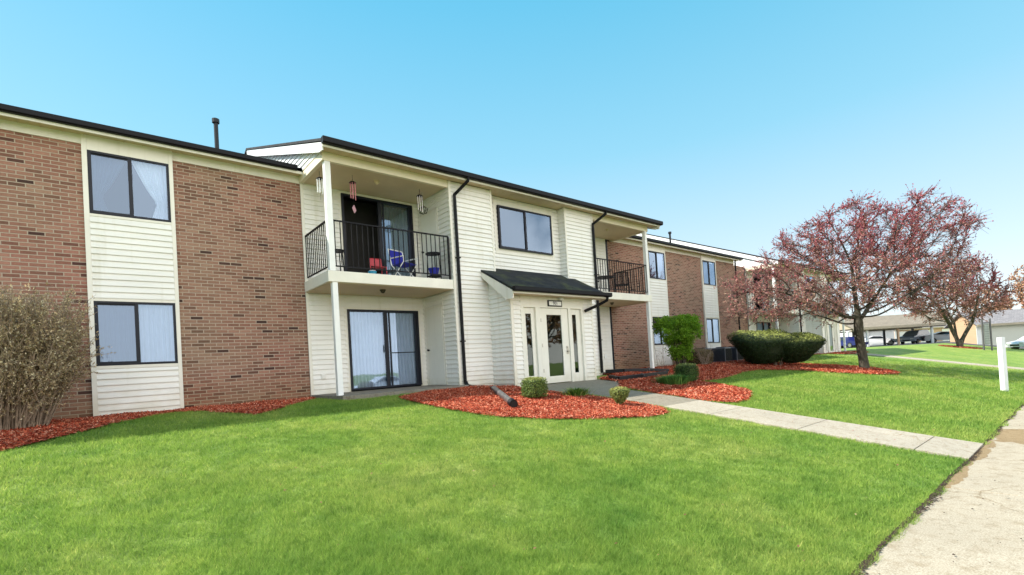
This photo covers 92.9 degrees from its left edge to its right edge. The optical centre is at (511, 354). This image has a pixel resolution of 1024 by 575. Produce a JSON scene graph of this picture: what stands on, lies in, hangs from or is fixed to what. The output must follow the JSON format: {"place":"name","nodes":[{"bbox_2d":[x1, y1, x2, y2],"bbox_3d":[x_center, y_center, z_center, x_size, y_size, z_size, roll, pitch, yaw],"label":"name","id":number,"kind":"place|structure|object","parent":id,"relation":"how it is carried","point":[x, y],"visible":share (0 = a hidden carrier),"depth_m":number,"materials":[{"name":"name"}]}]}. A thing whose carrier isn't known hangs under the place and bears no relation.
{"place":"outdoors","nodes":[
{"label":"outdoors","id":0,"kind":"place"},
{"bbox_2d":[0,340,1023,574],"bbox_3d":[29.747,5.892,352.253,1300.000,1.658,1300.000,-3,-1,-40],"label":"lawn ground","id":1,"kind":"structure","parent":0,"point":[987,355],"depth_m":5.12,"materials":[{"name":"green plant"}]},
{"bbox_2d":[0,396,315,450],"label":"mulch bed","id":2,"kind":"object","parent":1,"relation":"on","point":[10,438],"visible":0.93,"depth_m":8.00,"materials":[{"name":"red wood"}]},
{"bbox_2d":[0,282,115,430],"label":"twiggy bush","id":3,"kind":"object","parent":2,"relation":"on","point":[37,370],"visible":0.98,"depth_m":7.25,"materials":[{"name":"brown plant"}]},
{"bbox_2d":[0,103,742,418],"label":"apartment building","id":4,"kind":"structure","parent":1,"relation":"on","point":[203,275],"depth_m":11.62,"materials":[{"name":"brick"}]},
{"bbox_2d":[87,150,170,221],"bbox_3d":[-7.687,-3.355,9.804,1.290,1.230,0.150,-3,-1,-40],"label":"window","id":5,"kind":"structure","parent":4,"relation":"in","point":[110,184],"depth_m":9.68,"materials":[{"name":"glass"}]},
{"bbox_2d":[94,301,177,365],"bbox_3d":[-7.509,-0.430,9.750,1.290,1.250,0.145,-3,-1,-40],"label":"window","id":6,"kind":"structure","parent":4,"relation":"in","point":[139,333],"depth_m":9.69,"materials":[{"name":"glass"}]},
{"bbox_2d":[316,171,323,194],"bbox_3d":[-4.443,-3.930,11.261,0.170,0.676,0.170,-3,-1,-40],"label":"wind chime","id":7,"kind":"object","parent":4,"relation":"hanging from","point":[319,178],"visible":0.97,"depth_m":11.23,"materials":[{"name":"white metal"}]},
{"bbox_2d":[336,249,344,270],"bbox_3d":[-4.099,-2.149,11.429,0.340,0.621,0.340,-3,-1,-40],"label":"side table","id":8,"kind":"object","parent":4,"relation":"on","point":[339,251],"visible":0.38,"depth_m":11.42,"materials":[{"name":"black metal"}]},
{"bbox_2d":[349,178,355,212],"bbox_3d":[-3.788,-3.840,11.609,0.173,0.922,0.173,-3,-1,-40],"label":"wind chime","id":9,"kind":"object","parent":4,"relation":"hanging from","point":[352,182],"visible":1,"depth_m":11.58,"materials":[{"name":"red metal"}]},
{"bbox_2d":[370,258,386,274],"bbox_3d":[-3.326,-2.154,12.095,0.324,0.563,0.324,-3,-1,-40],"label":"toddler chair","id":10,"kind":"object","parent":4,"relation":"on","point":[377,266],"visible":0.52,"depth_m":12.16,"materials":[{"name":"red paint"}]},
{"bbox_2d":[341,193,415,276],"bbox_3d":[-3.621,-3.055,13.255,2.050,2.325,0.237,-3,-1,-40],"label":"sliding door","id":11,"kind":"structure","parent":4,"relation":"in","point":[396,218],"depth_m":13.59,"materials":[{"name":"glass"}]},
{"bbox_2d":[347,309,421,390],"bbox_3d":[-3.438,-0.166,13.193,2.050,2.095,0.210,-3,-1,-40],"label":"sliding door","id":12,"kind":"structure","parent":4,"relation":"in","point":[384,345],"depth_m":13.18,"materials":[{"name":"clear glass"}]},
{"bbox_2d":[388,249,417,276],"bbox_3d":[-2.817,-2.328,12.608,0.556,0.883,0.528,-4,-1,32],"label":"folding chair","id":13,"kind":"object","parent":4,"relation":"on","point":[397,258],"visible":0.76,"depth_m":12.65,"materials":[{"name":"blue fabric"}]},
{"bbox_2d":[417,190,422,211],"bbox_3d":[-2.415,-3.992,12.780,0.170,0.742,0.170,-3,-1,-40],"label":"wind chime","id":14,"kind":"object","parent":4,"relation":"hanging from","point":[419,196],"visible":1,"depth_m":12.73,"materials":[{"name":"beige metal"}]},
{"bbox_2d":[419,197,427,213],"bbox_3d":[-2.386,-4.058,13.005,0.272,0.605,0.272,-3,-1,-40],"label":"hanging planter","id":15,"kind":"object","parent":4,"relation":"hanging from","point":[423,210],"visible":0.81,"depth_m":12.99,"materials":[{"name":"black metal"}]},
{"bbox_2d":[419,207,440,278],"bbox_3d":[-2.293,-2.972,13.527,0.100,2.050,0.950,-3,-1,-40],"label":"storage door","id":16,"kind":"structure","parent":4,"relation":"in","point":[429,221],"depth_m":13.53,"materials":[{"name":"paint"}]},
{"bbox_2d":[425,252,441,278],"bbox_3d":[-2.060,-2.307,12.807,0.400,0.741,0.400,-3,-1,-40],"label":"plant stand","id":17,"kind":"object","parent":4,"relation":"on","point":[434,255],"visible":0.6,"depth_m":12.78,"materials":[{"name":"black metal"}]},
{"bbox_2d":[428,267,438,273],"bbox_3d":[-2.052,-2.180,12.804,0.300,0.200,0.300,-3,-1,-40],"label":"plant pot","id":18,"kind":"object","parent":17,"relation":"on","point":[434,270],"visible":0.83,"depth_m":12.70,"materials":[{"name":"blue ceramic"}]},
{"bbox_2d":[425,304,447,384],"bbox_3d":[-2.130,-0.267,13.478,0.100,2.190,0.950,-3,-1,-40],"label":"storage door","id":19,"kind":"structure","parent":4,"relation":"in","point":[434,321],"depth_m":13.46,"materials":[{"name":"paint"}]},
{"bbox_2d":[496,205,552,255],"bbox_3d":[0.427,-3.769,14.831,2.170,1.260,0.090,-3,-1,-40],"label":"window","id":20,"kind":"structure","parent":4,"relation":"in","point":[511,222],"depth_m":14.51,"materials":[{"name":"clear glass"}]},
{"bbox_2d":[540,308,570,383],"bbox_3d":[1.236,-0.272,13.778,1.132,2.105,0.110,-3,-1,-40],"label":"entry door","id":21,"kind":"structure","parent":4,"relation":"in","point":[554,322],"depth_m":13.81,"materials":[{"name":"paint"}]},
{"bbox_2d":[599,275,613,290],"bbox_3d":[3.395,-2.516,17.843,0.720,0.681,0.720,-3,-1,-40],"label":"patio table","id":22,"kind":"object","parent":4,"relation":"on","point":[607,277],"visible":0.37,"depth_m":17.80,"materials":[{"name":"black metal"}]},
{"bbox_2d":[613,272,629,293],"bbox_3d":[4.144,-2.693,18.390,0.548,0.966,0.588,-4,-1,10],"label":"patio chair","id":23,"kind":"object","parent":4,"relation":"on","point":[619,284],"visible":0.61,"depth_m":18.57,"materials":[{"name":"black metal"}]},
{"bbox_2d":[648,250,665,279],"bbox_3d":[6.430,-3.992,21.759,1.270,1.230,0.150,-3,-1,-40],"label":"window","id":24,"kind":"structure","parent":4,"relation":"in","point":[656,271],"depth_m":21.70,"materials":[{"name":"glass"}]},
{"bbox_2d":[652,317,667,344],"bbox_3d":[6.606,-1.068,21.707,1.270,1.250,0.150,-3,-1,-40],"label":"window","id":25,"kind":"structure","parent":4,"relation":"in","point":[657,341],"depth_m":21.47,"materials":[{"name":"glass"}]},
{"bbox_2d":[702,260,715,285],"bbox_3d":[9.999,-4.154,24.743,1.280,1.230,0.090,-3,-1,-40],"label":"window","id":26,"kind":"structure","parent":4,"relation":"in","point":[706,273],"depth_m":24.64,"materials":[{"name":"glass"}]},
{"bbox_2d":[706,318,719,342],"bbox_3d":[10.156,-1.229,24.713,1.280,1.250,0.150,-3,-1,-40],"label":"window","id":27,"kind":"structure","parent":4,"relation":"in","point":[712,328],"depth_m":24.66,"materials":[{"name":"glass"}]},
{"bbox_2d":[398,385,670,418],"bbox_3d":[0.084,0.974,10.341,3.896,0.646,5.596,-3,-1,-40],"label":"mulch bed","id":28,"kind":"object","parent":1,"relation":"on","point":[486,400],"visible":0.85,"depth_m":9.67,"materials":[{"name":"red wood"}]},
{"bbox_2d":[464,381,517,407],"bbox_3d":[-0.414,0.833,11.039,0.515,0.474,3.764,-3,-1,-19],"label":"drain pipe","id":29,"kind":"object","parent":28,"relation":"on","point":[509,401],"visible":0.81,"depth_m":9.97,"materials":[{"name":"black plastic"}]},
{"bbox_2d":[520,376,548,397],"bbox_3d":[0.488,0.714,10.604,0.537,0.512,0.535,-3,-1,-40],"label":"box shrub","id":30,"kind":"object","parent":28,"relation":"on","point":[534,387],"visible":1,"depth_m":10.46,"materials":[{"name":"green plant"}]},
{"bbox_2d":[559,387,597,396],"bbox_3d":[1.451,0.819,11.012,0.917,0.211,1.014,-3,-1,-40],"label":"ground plant","id":31,"kind":"object","parent":28,"relation":"on","point":[576,392],"visible":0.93,"depth_m":10.94,"materials":[{"name":"green plant"}]},
{"bbox_2d":[609,386,629,403],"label":"box shrub","id":32,"kind":"object","parent":28,"relation":"on","point":[619,395],"visible":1,"depth_m":9.83,"materials":[{"name":"green plant"}]},
{"bbox_2d":[547,379,618,392],"bbox_3d":[1.917,0.901,13.112,3.200,0.304,1.800,-3,-1,-40],"label":"entry landing","id":33,"kind":"object","parent":1,"relation":"on","point":[593,385],"visible":0.29,"depth_m":13.16,"materials":[{"name":"concrete"}]},
{"bbox_2d":[637,233,849,352],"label":"apartment building","id":34,"kind":"structure","parent":1,"relation":"on","point":[829,334],"depth_m":30.64,"materials":[{"name":"brick"}]},
{"bbox_2d":[753,275,768,309],"bbox_3d":[15.705,-3.907,30.800,2.050,2.325,0.237,-3,-1,-40],"label":"sliding door","id":35,"kind":"structure","parent":34,"relation":"in","point":[756,275],"depth_m":30.94,"materials":[{"name":"black glass"}]},
{"bbox_2d":[756,322,770,330],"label":"sliding door","id":36,"kind":"structure","parent":34,"relation":"in","point":[761,326],"depth_m":30.69,"materials":[{"name":"black glass"}]},
{"bbox_2d":[770,278,787,308],"bbox_3d":[17.055,-3.825,31.091,0.040,2.050,0.950,-3,-1,-40],"label":"storage door","id":37,"kind":"structure","parent":34,"relation":"in","point":[772,300],"depth_m":31.15,"materials":[{"name":"paint"}]},
{"bbox_2d":[773,320,788,331],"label":"storage door","id":38,"kind":"structure","parent":34,"relation":"in","point":[785,326],"depth_m":30.93,"materials":[{"name":"paint"}]},
{"bbox_2d":[828,321,834,351],"bbox_3d":[20.562,-1.124,31.322,1.132,2.105,0.110,-3,-1,-40],"label":"entry door","id":39,"kind":"structure","parent":34,"relation":"in","point":[831,331],"depth_m":31.44,"materials":[{"name":"paint"}]},
{"bbox_2d":[597,359,900,402],"bbox_3d":[8.574,0.690,18.306,16.503,0.857,7.720,-3,-1,-40],"label":"mulch bed","id":40,"kind":"object","parent":1,"relation":"on","point":[700,388],"visible":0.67,"depth_m":15.09,"materials":[{"name":"red wood"}]},
{"bbox_2d":[605,367,668,372],"bbox_3d":[4.240,0.541,16.310,2.239,0.229,0.375,-3,-1,-8],"label":"landscape edging","id":41,"kind":"object","parent":40,"relation":"on","point":[633,370],"visible":0.73,"depth_m":16.23,"materials":[{"name":"black plastic"}]},
{"bbox_2d":[609,371,667,379],"bbox_3d":[4.055,0.628,15.020,2.450,0.173,0.536,-3,-1,-29],"label":"landscape edging","id":42,"kind":"object","parent":40,"relation":"on","point":[627,377],"visible":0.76,"depth_m":14.60,"materials":[{"name":"black plastic"}]},
{"bbox_2d":[650,374,694,384],"bbox_3d":[4.463,0.661,13.509,1.350,0.296,1.287,-4,-1,22],"label":"ground plant","id":43,"kind":"object","parent":40,"relation":"on","point":[672,379],"visible":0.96,"depth_m":13.22,"materials":[{"name":"green plant"}]},
{"bbox_2d":[652,313,703,364],"bbox_3d":[6.546,-0.599,19.052,1.864,2.303,1.692,-3,-1,0],"label":"tall shrub","id":44,"kind":"object","parent":40,"relation":"on","point":[681,331],"visible":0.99,"depth_m":18.76,"materials":[{"name":"green plant"}]},
{"bbox_2d":[673,363,698,380],"bbox_3d":[5.063,0.512,14.143,0.654,0.586,0.638,-3,-1,-40],"label":"box shrub","id":45,"kind":"object","parent":40,"relation":"on","point":[686,369],"visible":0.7,"depth_m":13.97,"materials":[{"name":"green plant"}]},
{"bbox_2d":[686,348,712,364],"bbox_3d":[7.903,0.089,20.549,1.165,0.815,1.101,-3,-1,-40],"label":"brown shrub","id":46,"kind":"object","parent":40,"relation":"on","point":[697,359],"visible":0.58,"depth_m":20.21,"materials":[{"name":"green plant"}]},
{"bbox_2d":[695,345,717,363],"bbox_3d":[7.830,-0.093,19.588,1.019,1.156,0.797,-3,-1,-1],"label":"bare shrub","id":47,"kind":"object","parent":40,"relation":"on","point":[706,362],"visible":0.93,"depth_m":19.61,"materials":[{"name":"plant"}]},
{"bbox_2d":[712,347,731,361],"bbox_3d":[10.046,-0.005,23.283,0.800,0.770,0.800,-3,-1,-40],"label":"air conditioner","id":48,"kind":"object","parent":40,"relation":"on","point":[720,354],"visible":0.88,"depth_m":23.03,"materials":[{"name":"metal"}]},
{"bbox_2d":[730,346,743,360],"bbox_3d":[10.961,-0.046,24.058,0.800,0.770,0.800,-3,-1,-40],"label":"air conditioner","id":49,"kind":"object","parent":40,"relation":"on","point":[736,355],"visible":0.28,"depth_m":23.69,"materials":[{"name":"metal"}]},
{"bbox_2d":[726,328,826,365],"bbox_3d":[10.977,-0.319,20.149,3.843,1.669,2.009,-3,-1,-10],"label":"hedge shrub","id":50,"kind":"object","parent":40,"relation":"on","point":[769,346],"visible":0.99,"depth_m":19.61,"materials":[{"name":"green plant"}]},
{"bbox_2d":[714,179,992,367],"bbox_3d":[14.210,-3.078,20.365,10.800,7.501,7.811,-3,-1,0],"label":"ornamental tree","id":51,"kind":"object","parent":40,"relation":"on","point":[909,259],"visible":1,"depth_m":19.62,"materials":[{"name":"red plant"}]},
{"bbox_2d":[812,350,868,354],"bbox_3d":[20.101,-0.092,30.194,7.041,0.262,2.146,-3,-1,-30],"label":"mulch bed","id":52,"kind":"object","parent":1,"relation":"on","point":[845,352],"visible":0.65,"depth_m":29.45,"materials":[{"name":"brown wood"}]},
{"bbox_2d":[840,330,894,345],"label":"garage","id":53,"kind":"structure","parent":1,"relation":"on","point":[889,334],"depth_m":78.00,"materials":[{"name":"white"}]},
{"bbox_2d":[870,332,882,344],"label":"garage door","id":54,"kind":"structure","parent":53,"relation":"in","point":[871,333],"depth_m":77.98,"materials":[{"name":"white metal"}]},
{"bbox_2d":[894,326,948,343],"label":"garage","id":55,"kind":"structure","parent":1,"relation":"on","point":[935,329],"depth_m":87.97,"materials":[{"name":"beige"}]},
{"bbox_2d":[899,331,910,342],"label":"garage door","id":56,"kind":"structure","parent":55,"relation":"in","point":[901,333],"depth_m":87.97,"materials":[{"name":"white"}]},
{"bbox_2d":[938,344,982,348],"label":"mulch bed","id":57,"kind":"object","parent":1,"relation":"on","point":[960,346],"visible":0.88,"depth_m":44.03,"materials":[{"name":"brown wood"}]},
{"bbox_2d":[900,251,1020,346],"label":"ornamental tree","id":58,"kind":"object","parent":57,"relation":"on","point":[943,313],"visible":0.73,"depth_m":43.90,"materials":[{"name":"red plant"}]},
{"bbox_2d":[944,309,1023,344],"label":"garage","id":59,"kind":"structure","parent":1,"relation":"on","point":[1008,325],"depth_m":52.01,"materials":[{"name":"stone"}]},
{"bbox_2d":[981,318,992,350],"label":"sign frame","id":60,"kind":"object","parent":1,"relation":"on","point":[985,332],"visible":0.95,"depth_m":41.47,"materials":[{"name":"grey metal"}]},
{"bbox_2d":[996,337,1008,390],"bbox_3d":[14.805,0.406,14.666,0.132,1.881,0.132,-3,-1,-5],"label":"white post","id":61,"kind":"object","parent":1,"relation":"on","point":[1002,362],"visible":0.78,"depth_m":14.62,"materials":[{"name":"paint"}]},
{"bbox_2d":[1005,336,1023,348],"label":"parked car","id":62,"kind":"object","parent":1,"relation":"on","point":[1018,344],"visible":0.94,"depth_m":46.23,"materials":[{"name":"white metal"}]},
{"bbox_2d":[0,0,1023,316],"label":"sky","id":63,"kind":"structure","parent":0,"point":[727,124],"materials":[{"name":"blue"}]},
{"bbox_2d":[586,389,696,406],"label":"path","id":64,"kind":"structure","parent":0,"point":[640,396],"depth_m":10.96,"materials":[{"name":"concrete"}]},
{"bbox_2d":[664,400,982,459],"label":"path","id":65,"kind":"structure","parent":0,"point":[932,445],"depth_m":8.07,"materials":[{"name":"concrete"}]},
{"bbox_2d":[846,341,1023,348],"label":"parking lot","id":66,"kind":"structure","parent":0,"point":[936,342],"depth_m":56.88,"materials":[{"name":"grey asphalt"}]},
{"bbox_2d":[840,337,868,347],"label":"parked car","id":67,"kind":"object","parent":66,"relation":"on","point":[850,342],"visible":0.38,"depth_m":58.74,"materials":[{"name":"blue metal"}]},
{"bbox_2d":[865,336,896,345],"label":"parked car","id":68,"kind":"object","parent":66,"relation":"on","point":[876,339],"visible":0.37,"depth_m":67.22,"materials":[{"name":"white metal"}]},
{"bbox_2d":[839,312,952,347],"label":"carport","id":69,"kind":"object","parent":66,"relation":"on","point":[897,323],"visible":0.52,"depth_m":60.45,"materials":[{"name":"beige"}]},
{"bbox_2d":[900,330,929,343],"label":"parked car","id":70,"kind":"object","parent":66,"relation":"on","point":[914,336],"visible":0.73,"depth_m":63.20,"materials":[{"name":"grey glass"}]},
{"bbox_2d":[923,331,949,342],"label":"parked car","id":71,"kind":"object","parent":66,"relation":"on","point":[943,335],"visible":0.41,"depth_m":61.68,"materials":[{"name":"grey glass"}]},
{"bbox_2d":[960,265,1023,312],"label":"budding tree","id":72,"kind":"object","parent":66,"relation":"on","point":[1019,282],"visible":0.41,"depth_m":59.22,"materials":[{"name":"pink plant"}]},
{"bbox_2d":[849,352,1023,369],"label":"path","id":73,"kind":"structure","parent":0,"point":[941,361],"depth_m":26.85,"materials":[{"name":"concrete"}]},
{"bbox_2d":[860,406,1023,574],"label":"pavement","id":74,"kind":"structure","parent":0,"point":[963,532],"depth_m":4.11,"materials":[{"name":"concrete"}]},
{"bbox_2d":[849,403,1023,574],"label":"soil crumbs","id":75,"kind":"object","parent":74,"relation":"on","point":[867,562],"visible":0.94,"depth_m":4.58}
]}

